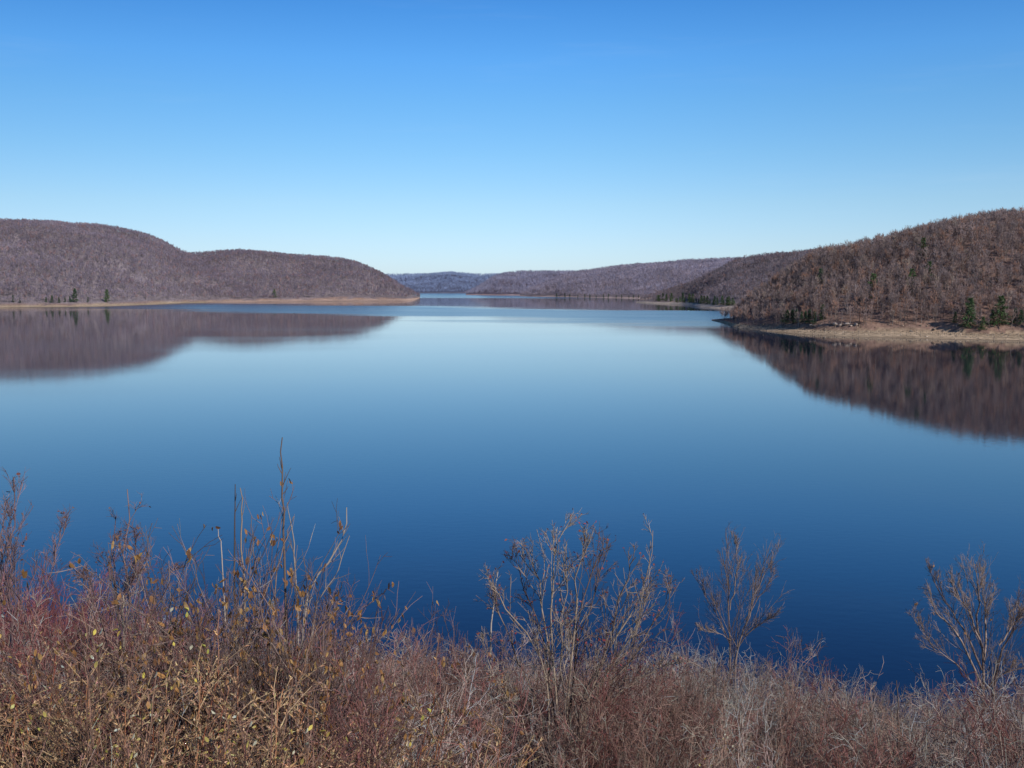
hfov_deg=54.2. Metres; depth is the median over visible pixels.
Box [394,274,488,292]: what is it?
hill
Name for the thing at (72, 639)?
bare shrub
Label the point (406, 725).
leafy shrub
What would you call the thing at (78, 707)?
dry weed
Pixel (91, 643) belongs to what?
red stemmed shrub
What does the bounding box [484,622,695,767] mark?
bare shrub
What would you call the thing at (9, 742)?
dry weed
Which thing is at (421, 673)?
bare shrub
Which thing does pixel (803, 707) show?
bare shrub
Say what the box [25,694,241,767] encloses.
dry weed
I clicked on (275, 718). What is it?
dry weed
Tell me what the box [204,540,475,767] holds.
leafy shrub
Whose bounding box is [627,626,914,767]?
bare shrub
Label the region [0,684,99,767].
bramble
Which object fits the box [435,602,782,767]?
bare shrub
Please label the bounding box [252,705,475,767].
dry weed
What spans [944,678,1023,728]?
bare shrub
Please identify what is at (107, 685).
dry weed
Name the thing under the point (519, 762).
dry weed
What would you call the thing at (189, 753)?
dry weed
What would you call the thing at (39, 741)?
dry weed
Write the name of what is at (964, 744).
bare shrub
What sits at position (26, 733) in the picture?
dry weed
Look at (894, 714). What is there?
bare shrub
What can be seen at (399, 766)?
dry weed
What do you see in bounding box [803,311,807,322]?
conifer tree
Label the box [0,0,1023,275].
sky
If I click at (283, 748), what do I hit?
bramble
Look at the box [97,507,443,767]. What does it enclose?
leafy shrub
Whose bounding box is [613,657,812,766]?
bare shrub
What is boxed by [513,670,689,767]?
bare shrub
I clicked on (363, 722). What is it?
red stemmed shrub
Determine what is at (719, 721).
bare shrub
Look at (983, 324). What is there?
conifer tree
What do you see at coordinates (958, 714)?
bare shrub
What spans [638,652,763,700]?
bare shrub
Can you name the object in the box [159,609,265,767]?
dry weed
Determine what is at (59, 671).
dry weed
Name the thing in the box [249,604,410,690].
bare shrub
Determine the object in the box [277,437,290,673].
dead stalk
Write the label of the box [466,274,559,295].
hill
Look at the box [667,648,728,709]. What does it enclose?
bare shrub
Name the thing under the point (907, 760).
bare shrub
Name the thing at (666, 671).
bare shrub
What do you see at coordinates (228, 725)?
bramble
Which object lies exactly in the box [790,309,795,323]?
conifer tree
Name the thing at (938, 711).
bare shrub
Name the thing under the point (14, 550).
bare tree
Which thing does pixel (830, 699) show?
bare shrub
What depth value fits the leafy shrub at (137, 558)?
5.01 m
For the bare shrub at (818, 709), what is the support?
on the ground
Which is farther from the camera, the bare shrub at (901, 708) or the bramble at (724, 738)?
the bare shrub at (901, 708)
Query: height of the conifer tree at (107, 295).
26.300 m
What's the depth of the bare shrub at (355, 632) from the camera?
13.20 m
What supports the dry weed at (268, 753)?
on the ground
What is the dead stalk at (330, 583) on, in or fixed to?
on the ground
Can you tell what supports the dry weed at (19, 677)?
on the ground
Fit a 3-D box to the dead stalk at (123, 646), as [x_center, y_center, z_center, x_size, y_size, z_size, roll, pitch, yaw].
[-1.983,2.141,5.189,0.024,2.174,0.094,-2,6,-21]
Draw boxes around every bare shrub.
[0,550,137,691]
[0,561,316,754]
[0,565,175,764]
[0,583,310,732]
[0,613,381,767]
[1,618,292,721]
[15,562,278,690]
[105,614,222,676]
[136,610,362,705]
[150,573,443,720]
[156,610,265,678]
[227,598,448,734]
[242,571,496,767]
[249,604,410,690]
[254,628,535,767]
[268,633,465,755]
[309,600,633,767]
[344,630,523,750]
[348,625,496,729]
[354,649,521,767]
[359,636,478,707]
[376,623,606,758]
[384,638,641,767]
[388,635,513,703]
[389,648,475,696]
[410,661,594,767]
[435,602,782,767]
[448,649,534,720]
[455,633,858,767]
[465,680,545,766]
[473,661,786,767]
[480,639,618,733]
[483,649,563,708]
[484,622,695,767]
[484,657,654,755]
[509,627,657,711]
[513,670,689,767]
[519,672,662,767]
[529,644,684,724]
[540,647,774,767]
[579,595,855,765]
[593,640,782,763]
[594,631,905,767]
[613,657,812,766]
[618,676,807,767]
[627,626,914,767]
[635,643,734,721]
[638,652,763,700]
[642,649,788,724]
[650,628,847,767]
[660,635,834,752]
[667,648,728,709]
[682,645,912,767]
[717,653,941,767]
[736,655,849,734]
[746,668,981,767]
[750,675,885,755]
[757,660,992,767]
[758,673,899,760]
[758,687,851,745]
[766,675,981,767]
[799,651,1023,767]
[799,700,961,752]
[802,641,1023,767]
[817,656,1023,764]
[835,694,1023,767]
[841,680,933,764]
[852,682,906,737]
[891,686,1022,740]
[896,698,961,739]
[900,705,1023,767]
[905,682,998,741]
[908,691,1023,758]
[912,710,971,767]
[919,650,1023,751]
[920,706,1013,759]
[936,714,1023,767]
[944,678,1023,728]
[949,656,1023,757]
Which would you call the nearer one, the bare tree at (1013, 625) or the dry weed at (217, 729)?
the dry weed at (217, 729)
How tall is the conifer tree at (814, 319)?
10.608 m
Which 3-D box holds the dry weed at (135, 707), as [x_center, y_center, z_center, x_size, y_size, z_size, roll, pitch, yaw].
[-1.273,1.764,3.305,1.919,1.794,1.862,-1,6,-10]
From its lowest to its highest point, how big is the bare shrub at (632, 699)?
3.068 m
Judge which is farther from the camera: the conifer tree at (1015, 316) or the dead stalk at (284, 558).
the conifer tree at (1015, 316)
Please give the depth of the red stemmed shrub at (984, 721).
11.13 m
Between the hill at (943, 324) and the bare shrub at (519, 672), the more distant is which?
the hill at (943, 324)
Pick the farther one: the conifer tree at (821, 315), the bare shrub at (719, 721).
the conifer tree at (821, 315)
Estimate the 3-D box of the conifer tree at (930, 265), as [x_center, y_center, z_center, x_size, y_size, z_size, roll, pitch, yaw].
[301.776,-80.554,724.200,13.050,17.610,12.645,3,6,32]
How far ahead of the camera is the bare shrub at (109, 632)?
6.71 m
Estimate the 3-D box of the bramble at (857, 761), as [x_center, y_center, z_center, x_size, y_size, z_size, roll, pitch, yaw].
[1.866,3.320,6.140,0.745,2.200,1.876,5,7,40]
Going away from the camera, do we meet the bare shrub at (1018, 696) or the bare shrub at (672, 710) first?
the bare shrub at (672, 710)
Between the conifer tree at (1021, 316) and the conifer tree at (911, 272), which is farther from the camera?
the conifer tree at (911, 272)
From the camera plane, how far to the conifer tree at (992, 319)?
647.99 m
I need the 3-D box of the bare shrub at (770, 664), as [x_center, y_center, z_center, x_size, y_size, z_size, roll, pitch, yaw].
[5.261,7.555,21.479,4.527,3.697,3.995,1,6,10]
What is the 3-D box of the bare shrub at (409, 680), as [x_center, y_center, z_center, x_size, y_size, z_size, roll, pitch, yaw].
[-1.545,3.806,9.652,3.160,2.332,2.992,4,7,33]
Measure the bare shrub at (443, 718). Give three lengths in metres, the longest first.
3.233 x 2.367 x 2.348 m
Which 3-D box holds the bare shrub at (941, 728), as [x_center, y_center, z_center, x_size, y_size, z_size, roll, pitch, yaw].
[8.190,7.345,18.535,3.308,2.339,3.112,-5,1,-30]
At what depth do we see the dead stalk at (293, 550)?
5.96 m
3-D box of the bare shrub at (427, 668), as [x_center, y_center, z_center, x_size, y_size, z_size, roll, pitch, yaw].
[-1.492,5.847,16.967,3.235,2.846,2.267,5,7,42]
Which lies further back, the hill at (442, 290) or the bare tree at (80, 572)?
the hill at (442, 290)
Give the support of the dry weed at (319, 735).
on the ground
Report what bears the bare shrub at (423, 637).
on the ground
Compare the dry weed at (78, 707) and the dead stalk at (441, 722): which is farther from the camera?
the dead stalk at (441, 722)
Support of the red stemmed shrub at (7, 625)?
on the ground
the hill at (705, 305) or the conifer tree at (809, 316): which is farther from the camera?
the hill at (705, 305)
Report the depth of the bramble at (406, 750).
2.92 m
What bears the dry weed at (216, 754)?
on the ground
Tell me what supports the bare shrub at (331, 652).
on the ground
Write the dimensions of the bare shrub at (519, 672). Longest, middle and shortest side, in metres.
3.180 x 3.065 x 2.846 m
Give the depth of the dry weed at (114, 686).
5.32 m
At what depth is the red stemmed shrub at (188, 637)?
11.09 m
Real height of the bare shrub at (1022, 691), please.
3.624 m
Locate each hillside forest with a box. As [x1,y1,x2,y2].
[0,217,299,302]
[186,248,419,299]
[383,271,499,291]
[465,270,579,294]
[519,256,773,296]
[635,248,822,301]
[719,206,1023,330]
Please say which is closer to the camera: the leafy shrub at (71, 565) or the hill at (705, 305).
the leafy shrub at (71, 565)
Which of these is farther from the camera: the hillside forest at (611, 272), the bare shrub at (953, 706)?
the hillside forest at (611, 272)
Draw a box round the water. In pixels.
[0,293,1023,728]
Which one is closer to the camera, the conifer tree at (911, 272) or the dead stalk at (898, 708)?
the dead stalk at (898, 708)
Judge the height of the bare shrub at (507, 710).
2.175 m
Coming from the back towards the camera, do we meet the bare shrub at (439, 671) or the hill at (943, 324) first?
the hill at (943, 324)
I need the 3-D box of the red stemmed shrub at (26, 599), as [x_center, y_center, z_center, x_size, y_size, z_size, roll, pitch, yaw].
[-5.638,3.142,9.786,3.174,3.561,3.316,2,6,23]
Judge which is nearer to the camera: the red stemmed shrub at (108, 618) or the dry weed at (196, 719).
the dry weed at (196, 719)
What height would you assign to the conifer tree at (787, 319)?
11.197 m
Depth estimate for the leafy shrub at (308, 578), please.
5.21 m
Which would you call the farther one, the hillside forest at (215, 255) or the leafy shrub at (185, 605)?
the hillside forest at (215, 255)
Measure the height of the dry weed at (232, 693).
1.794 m
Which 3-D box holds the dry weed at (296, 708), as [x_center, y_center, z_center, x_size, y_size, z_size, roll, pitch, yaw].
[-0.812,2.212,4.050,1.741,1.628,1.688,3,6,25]
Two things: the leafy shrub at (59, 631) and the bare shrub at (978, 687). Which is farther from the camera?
the bare shrub at (978, 687)
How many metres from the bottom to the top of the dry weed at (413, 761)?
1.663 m
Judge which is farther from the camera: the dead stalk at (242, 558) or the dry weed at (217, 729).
the dead stalk at (242, 558)
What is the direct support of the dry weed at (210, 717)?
on the ground
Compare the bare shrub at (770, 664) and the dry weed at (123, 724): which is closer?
the dry weed at (123, 724)
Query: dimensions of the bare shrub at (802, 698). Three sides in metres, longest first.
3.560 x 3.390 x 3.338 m
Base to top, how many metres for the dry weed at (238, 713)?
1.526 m
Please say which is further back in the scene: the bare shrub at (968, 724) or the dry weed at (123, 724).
the bare shrub at (968, 724)
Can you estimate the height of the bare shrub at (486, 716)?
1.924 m
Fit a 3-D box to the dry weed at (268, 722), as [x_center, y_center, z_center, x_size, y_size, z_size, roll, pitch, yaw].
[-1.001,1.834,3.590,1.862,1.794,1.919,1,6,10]
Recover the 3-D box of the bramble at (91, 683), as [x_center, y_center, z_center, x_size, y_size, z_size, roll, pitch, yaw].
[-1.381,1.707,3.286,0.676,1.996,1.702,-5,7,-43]
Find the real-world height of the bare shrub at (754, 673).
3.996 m
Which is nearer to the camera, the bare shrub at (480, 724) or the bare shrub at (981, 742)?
the bare shrub at (480, 724)
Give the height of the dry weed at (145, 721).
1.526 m
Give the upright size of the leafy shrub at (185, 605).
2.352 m
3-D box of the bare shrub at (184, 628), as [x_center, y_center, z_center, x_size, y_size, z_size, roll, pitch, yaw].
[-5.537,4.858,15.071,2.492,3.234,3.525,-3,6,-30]
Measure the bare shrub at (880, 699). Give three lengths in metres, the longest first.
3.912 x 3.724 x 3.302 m
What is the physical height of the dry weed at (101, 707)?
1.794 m
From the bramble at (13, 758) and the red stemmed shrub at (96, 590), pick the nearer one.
the bramble at (13, 758)
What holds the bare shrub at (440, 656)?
on the ground
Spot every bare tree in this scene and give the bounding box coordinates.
[0,467,80,711]
[63,489,189,694]
[476,508,690,767]
[690,521,793,707]
[905,542,1023,762]
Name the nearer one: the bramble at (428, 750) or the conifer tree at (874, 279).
the bramble at (428, 750)
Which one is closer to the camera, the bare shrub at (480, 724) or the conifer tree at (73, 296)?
the bare shrub at (480, 724)
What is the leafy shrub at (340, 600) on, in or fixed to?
on the ground
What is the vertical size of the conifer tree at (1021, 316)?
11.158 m
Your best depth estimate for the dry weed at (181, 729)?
4.09 m
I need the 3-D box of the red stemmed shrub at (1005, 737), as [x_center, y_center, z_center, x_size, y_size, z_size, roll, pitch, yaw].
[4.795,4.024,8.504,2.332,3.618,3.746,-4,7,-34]
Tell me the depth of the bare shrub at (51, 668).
5.39 m
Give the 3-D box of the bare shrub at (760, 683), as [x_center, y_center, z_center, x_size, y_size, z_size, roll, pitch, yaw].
[2.578,5.323,14.630,4.834,4.040,2.943,-3,6,-29]
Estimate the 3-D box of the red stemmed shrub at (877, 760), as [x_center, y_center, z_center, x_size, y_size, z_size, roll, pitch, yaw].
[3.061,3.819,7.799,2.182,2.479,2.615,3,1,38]
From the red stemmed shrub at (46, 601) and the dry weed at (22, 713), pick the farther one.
the red stemmed shrub at (46, 601)
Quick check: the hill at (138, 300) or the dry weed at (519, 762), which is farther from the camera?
the hill at (138, 300)
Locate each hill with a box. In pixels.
[0,224,242,306]
[198,254,419,302]
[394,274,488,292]
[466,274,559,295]
[520,263,718,298]
[636,257,800,308]
[712,226,1023,340]
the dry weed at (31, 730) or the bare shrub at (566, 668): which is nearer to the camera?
the dry weed at (31, 730)
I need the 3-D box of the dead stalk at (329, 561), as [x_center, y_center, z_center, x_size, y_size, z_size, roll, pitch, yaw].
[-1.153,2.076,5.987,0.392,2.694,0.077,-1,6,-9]
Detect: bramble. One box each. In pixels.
[0,555,203,767]
[0,599,188,767]
[0,659,444,767]
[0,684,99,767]
[1,701,354,767]
[80,610,336,767]
[101,729,143,767]
[135,715,265,767]
[145,641,363,767]
[196,698,430,767]
[312,719,426,767]
[376,696,464,767]
[389,730,448,767]
[626,735,779,767]
[697,734,742,767]
[825,753,882,767]
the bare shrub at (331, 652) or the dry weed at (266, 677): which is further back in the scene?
the bare shrub at (331, 652)
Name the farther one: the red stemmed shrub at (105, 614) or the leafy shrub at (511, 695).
the red stemmed shrub at (105, 614)
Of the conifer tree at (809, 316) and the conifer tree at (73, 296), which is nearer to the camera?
the conifer tree at (809, 316)
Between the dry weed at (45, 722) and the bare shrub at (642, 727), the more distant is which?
the bare shrub at (642, 727)
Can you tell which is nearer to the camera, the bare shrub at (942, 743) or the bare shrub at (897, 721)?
the bare shrub at (942, 743)
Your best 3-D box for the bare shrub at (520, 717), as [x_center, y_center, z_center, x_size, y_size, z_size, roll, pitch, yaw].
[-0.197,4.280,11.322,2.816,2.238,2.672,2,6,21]
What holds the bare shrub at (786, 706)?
on the ground
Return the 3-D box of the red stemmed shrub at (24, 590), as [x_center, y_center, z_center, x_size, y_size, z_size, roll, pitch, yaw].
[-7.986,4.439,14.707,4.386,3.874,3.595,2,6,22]
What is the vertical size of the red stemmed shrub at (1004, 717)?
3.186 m
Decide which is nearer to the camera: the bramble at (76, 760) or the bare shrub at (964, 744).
the bramble at (76, 760)
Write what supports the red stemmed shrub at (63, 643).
on the ground
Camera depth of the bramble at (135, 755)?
2.63 m
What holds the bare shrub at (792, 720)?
on the ground
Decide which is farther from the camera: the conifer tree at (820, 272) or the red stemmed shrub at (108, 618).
the conifer tree at (820, 272)
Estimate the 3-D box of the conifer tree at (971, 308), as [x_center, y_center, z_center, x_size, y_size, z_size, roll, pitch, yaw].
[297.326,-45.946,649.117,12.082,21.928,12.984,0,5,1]
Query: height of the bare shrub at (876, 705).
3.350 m
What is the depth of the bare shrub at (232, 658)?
9.10 m
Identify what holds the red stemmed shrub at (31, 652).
on the ground
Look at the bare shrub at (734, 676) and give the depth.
19.65 m
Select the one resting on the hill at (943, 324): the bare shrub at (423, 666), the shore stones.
the shore stones
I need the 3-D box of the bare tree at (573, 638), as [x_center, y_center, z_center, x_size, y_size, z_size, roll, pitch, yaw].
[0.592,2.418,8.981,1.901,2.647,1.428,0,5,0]
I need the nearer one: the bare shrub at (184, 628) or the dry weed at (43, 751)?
the dry weed at (43, 751)
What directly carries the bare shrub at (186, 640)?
on the ground
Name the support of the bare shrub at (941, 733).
on the ground
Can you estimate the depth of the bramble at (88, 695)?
3.16 m
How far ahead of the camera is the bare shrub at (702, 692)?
13.59 m
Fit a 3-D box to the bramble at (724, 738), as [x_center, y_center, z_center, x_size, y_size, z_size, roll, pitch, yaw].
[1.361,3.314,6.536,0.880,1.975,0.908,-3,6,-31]
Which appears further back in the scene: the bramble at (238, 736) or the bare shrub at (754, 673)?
the bare shrub at (754, 673)
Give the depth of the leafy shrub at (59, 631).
4.92 m
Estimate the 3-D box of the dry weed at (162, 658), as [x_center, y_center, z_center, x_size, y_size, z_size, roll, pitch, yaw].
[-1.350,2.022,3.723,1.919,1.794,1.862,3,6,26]
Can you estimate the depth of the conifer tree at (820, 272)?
796.36 m
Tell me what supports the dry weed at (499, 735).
on the ground
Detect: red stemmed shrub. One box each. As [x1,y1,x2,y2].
[0,552,108,689]
[0,554,229,699]
[0,563,109,662]
[0,572,156,735]
[0,602,357,767]
[0,626,65,683]
[2,551,238,696]
[2,559,125,638]
[2,560,82,660]
[5,552,94,648]
[8,583,171,694]
[17,597,230,733]
[131,599,297,679]
[237,614,509,767]
[240,599,564,767]
[362,614,611,764]
[679,689,914,767]
[807,712,992,767]
[926,677,1023,767]
[930,677,1023,767]
[976,680,1023,763]
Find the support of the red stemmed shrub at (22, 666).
on the ground
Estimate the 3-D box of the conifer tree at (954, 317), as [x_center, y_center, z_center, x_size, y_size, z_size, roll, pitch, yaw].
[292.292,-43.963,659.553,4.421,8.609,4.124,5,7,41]
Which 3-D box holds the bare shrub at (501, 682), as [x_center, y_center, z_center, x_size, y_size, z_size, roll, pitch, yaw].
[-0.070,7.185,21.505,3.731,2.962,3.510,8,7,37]
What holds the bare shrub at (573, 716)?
on the ground
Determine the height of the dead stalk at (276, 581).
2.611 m
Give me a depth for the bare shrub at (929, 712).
9.97 m
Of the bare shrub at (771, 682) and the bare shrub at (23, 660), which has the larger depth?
the bare shrub at (771, 682)
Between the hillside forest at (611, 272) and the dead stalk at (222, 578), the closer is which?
the dead stalk at (222, 578)
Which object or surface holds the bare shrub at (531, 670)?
on the ground
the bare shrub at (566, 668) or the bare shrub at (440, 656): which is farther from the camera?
the bare shrub at (440, 656)
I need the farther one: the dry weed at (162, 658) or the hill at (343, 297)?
the hill at (343, 297)
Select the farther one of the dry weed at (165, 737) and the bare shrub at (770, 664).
the bare shrub at (770, 664)
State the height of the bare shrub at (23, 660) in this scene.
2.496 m
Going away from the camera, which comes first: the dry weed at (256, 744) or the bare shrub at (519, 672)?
the dry weed at (256, 744)
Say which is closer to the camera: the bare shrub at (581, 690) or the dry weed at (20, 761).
the dry weed at (20, 761)
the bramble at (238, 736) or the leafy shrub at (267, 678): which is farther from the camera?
the leafy shrub at (267, 678)
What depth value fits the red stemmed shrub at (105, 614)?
12.67 m
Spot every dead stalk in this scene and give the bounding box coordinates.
[122,595,126,723]
[218,530,229,700]
[234,484,241,658]
[240,488,247,699]
[251,516,256,652]
[272,515,294,694]
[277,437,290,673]
[287,502,305,693]
[298,507,348,715]
[309,536,350,750]
[439,684,446,766]
[485,572,501,752]
[896,680,899,759]
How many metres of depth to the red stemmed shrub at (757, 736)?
10.40 m
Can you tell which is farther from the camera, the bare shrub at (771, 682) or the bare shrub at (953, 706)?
the bare shrub at (953, 706)
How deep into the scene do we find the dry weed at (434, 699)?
3.67 m
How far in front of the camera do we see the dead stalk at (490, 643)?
9.32 m
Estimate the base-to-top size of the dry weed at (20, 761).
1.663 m
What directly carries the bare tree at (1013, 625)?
on the ground
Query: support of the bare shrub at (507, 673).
on the ground
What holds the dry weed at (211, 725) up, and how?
on the ground
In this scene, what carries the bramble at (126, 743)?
on the ground
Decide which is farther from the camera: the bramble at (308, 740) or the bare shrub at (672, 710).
the bare shrub at (672, 710)
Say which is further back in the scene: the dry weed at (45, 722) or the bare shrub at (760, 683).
the bare shrub at (760, 683)
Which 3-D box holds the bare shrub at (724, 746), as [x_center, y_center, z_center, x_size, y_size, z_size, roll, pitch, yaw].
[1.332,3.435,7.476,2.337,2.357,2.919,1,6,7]
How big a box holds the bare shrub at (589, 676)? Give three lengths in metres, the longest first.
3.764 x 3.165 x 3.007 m
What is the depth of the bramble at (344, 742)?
3.90 m
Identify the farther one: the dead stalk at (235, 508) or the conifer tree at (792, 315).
the conifer tree at (792, 315)
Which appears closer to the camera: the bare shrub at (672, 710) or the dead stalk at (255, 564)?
the dead stalk at (255, 564)
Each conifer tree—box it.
[71,288,78,301]
[103,289,110,301]
[784,310,789,323]
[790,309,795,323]
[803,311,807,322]
[806,309,811,323]
[810,312,816,323]
[817,268,823,288]
[818,305,825,319]
[867,273,880,297]
[907,268,917,292]
[917,237,929,257]
[922,261,933,282]
[952,311,956,322]
[958,297,978,328]
[977,316,987,329]
[987,309,995,323]
[988,295,1010,325]
[1010,308,1018,322]
[1016,310,1023,324]
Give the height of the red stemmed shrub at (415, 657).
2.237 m
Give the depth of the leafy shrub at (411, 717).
4.50 m
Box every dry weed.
[0,607,145,767]
[0,640,250,767]
[0,666,126,767]
[0,676,225,767]
[0,678,60,767]
[0,683,289,767]
[0,684,165,767]
[0,685,220,764]
[0,688,336,767]
[0,694,383,767]
[0,697,168,765]
[1,661,327,767]
[1,688,152,763]
[1,722,227,767]
[2,712,178,767]
[3,655,226,767]
[4,716,199,767]
[9,679,254,764]
[12,611,261,767]
[12,642,355,766]
[13,671,305,741]
[16,634,290,767]
[21,669,361,767]
[21,691,330,766]
[23,680,348,767]
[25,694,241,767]
[31,714,256,767]
[35,727,346,767]
[55,682,307,758]
[64,679,358,767]
[66,645,168,729]
[68,698,233,767]
[69,721,348,767]
[74,608,226,766]
[104,648,360,767]
[107,669,336,767]
[109,668,241,767]
[143,723,360,767]
[148,679,360,767]
[152,696,460,767]
[156,708,543,767]
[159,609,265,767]
[161,658,403,767]
[163,633,469,767]
[190,718,430,767]
[197,734,499,767]
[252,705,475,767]
[257,655,357,766]
[257,710,543,767]
[392,731,447,767]
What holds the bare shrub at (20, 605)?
on the ground
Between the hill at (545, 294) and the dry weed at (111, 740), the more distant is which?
the hill at (545, 294)
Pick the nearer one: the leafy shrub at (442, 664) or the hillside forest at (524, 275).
the leafy shrub at (442, 664)
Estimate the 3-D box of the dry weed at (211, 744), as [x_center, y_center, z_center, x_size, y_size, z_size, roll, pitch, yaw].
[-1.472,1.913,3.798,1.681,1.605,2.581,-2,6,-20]
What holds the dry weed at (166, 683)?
on the ground
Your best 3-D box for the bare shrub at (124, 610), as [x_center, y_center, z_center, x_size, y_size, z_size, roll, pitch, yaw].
[-5.591,4.401,14.061,4.402,4.352,3.872,5,7,43]
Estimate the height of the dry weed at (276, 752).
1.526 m
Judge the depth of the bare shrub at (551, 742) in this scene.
8.94 m
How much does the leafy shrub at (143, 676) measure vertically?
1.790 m
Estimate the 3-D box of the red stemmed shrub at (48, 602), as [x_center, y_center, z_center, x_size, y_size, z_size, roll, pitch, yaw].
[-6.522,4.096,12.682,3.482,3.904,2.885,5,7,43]
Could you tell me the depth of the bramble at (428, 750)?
4.92 m
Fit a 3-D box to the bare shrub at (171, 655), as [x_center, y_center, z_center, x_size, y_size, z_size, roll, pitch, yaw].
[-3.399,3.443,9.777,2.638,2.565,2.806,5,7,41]
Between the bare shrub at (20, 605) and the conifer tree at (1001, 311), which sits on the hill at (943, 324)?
the conifer tree at (1001, 311)
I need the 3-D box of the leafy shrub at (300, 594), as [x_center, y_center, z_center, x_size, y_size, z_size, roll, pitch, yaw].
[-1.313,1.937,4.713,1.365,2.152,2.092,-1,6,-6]
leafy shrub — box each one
[0,478,373,767]
[0,518,309,766]
[0,538,406,767]
[0,585,325,761]
[1,545,353,767]
[32,638,208,767]
[46,582,379,767]
[90,597,397,767]
[94,488,404,767]
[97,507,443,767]
[99,598,500,767]
[158,526,449,766]
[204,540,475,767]
[327,648,470,767]
[374,583,544,767]
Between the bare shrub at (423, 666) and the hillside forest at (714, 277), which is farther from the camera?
the hillside forest at (714, 277)
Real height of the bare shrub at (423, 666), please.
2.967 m
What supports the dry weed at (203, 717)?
on the ground
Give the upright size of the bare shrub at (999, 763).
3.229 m
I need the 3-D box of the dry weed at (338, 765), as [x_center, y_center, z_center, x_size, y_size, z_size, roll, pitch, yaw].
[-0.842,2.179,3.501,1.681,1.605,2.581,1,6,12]
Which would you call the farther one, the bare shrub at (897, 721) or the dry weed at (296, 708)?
the bare shrub at (897, 721)
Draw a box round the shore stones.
[723,319,1023,339]
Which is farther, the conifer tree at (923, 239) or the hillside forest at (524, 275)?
the hillside forest at (524, 275)
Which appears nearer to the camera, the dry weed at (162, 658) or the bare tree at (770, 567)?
the dry weed at (162, 658)
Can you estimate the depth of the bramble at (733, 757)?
6.60 m
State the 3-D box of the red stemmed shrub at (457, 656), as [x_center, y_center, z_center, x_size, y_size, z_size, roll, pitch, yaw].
[-0.866,3.534,9.695,3.496,2.797,2.107,-5,7,-41]
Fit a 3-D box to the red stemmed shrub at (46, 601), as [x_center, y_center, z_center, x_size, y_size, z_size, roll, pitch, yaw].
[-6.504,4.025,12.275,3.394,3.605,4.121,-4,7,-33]
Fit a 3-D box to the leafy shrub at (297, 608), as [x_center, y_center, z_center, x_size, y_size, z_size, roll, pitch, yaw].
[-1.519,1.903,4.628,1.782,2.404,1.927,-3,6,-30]
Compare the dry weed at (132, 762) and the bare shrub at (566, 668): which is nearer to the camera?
the dry weed at (132, 762)

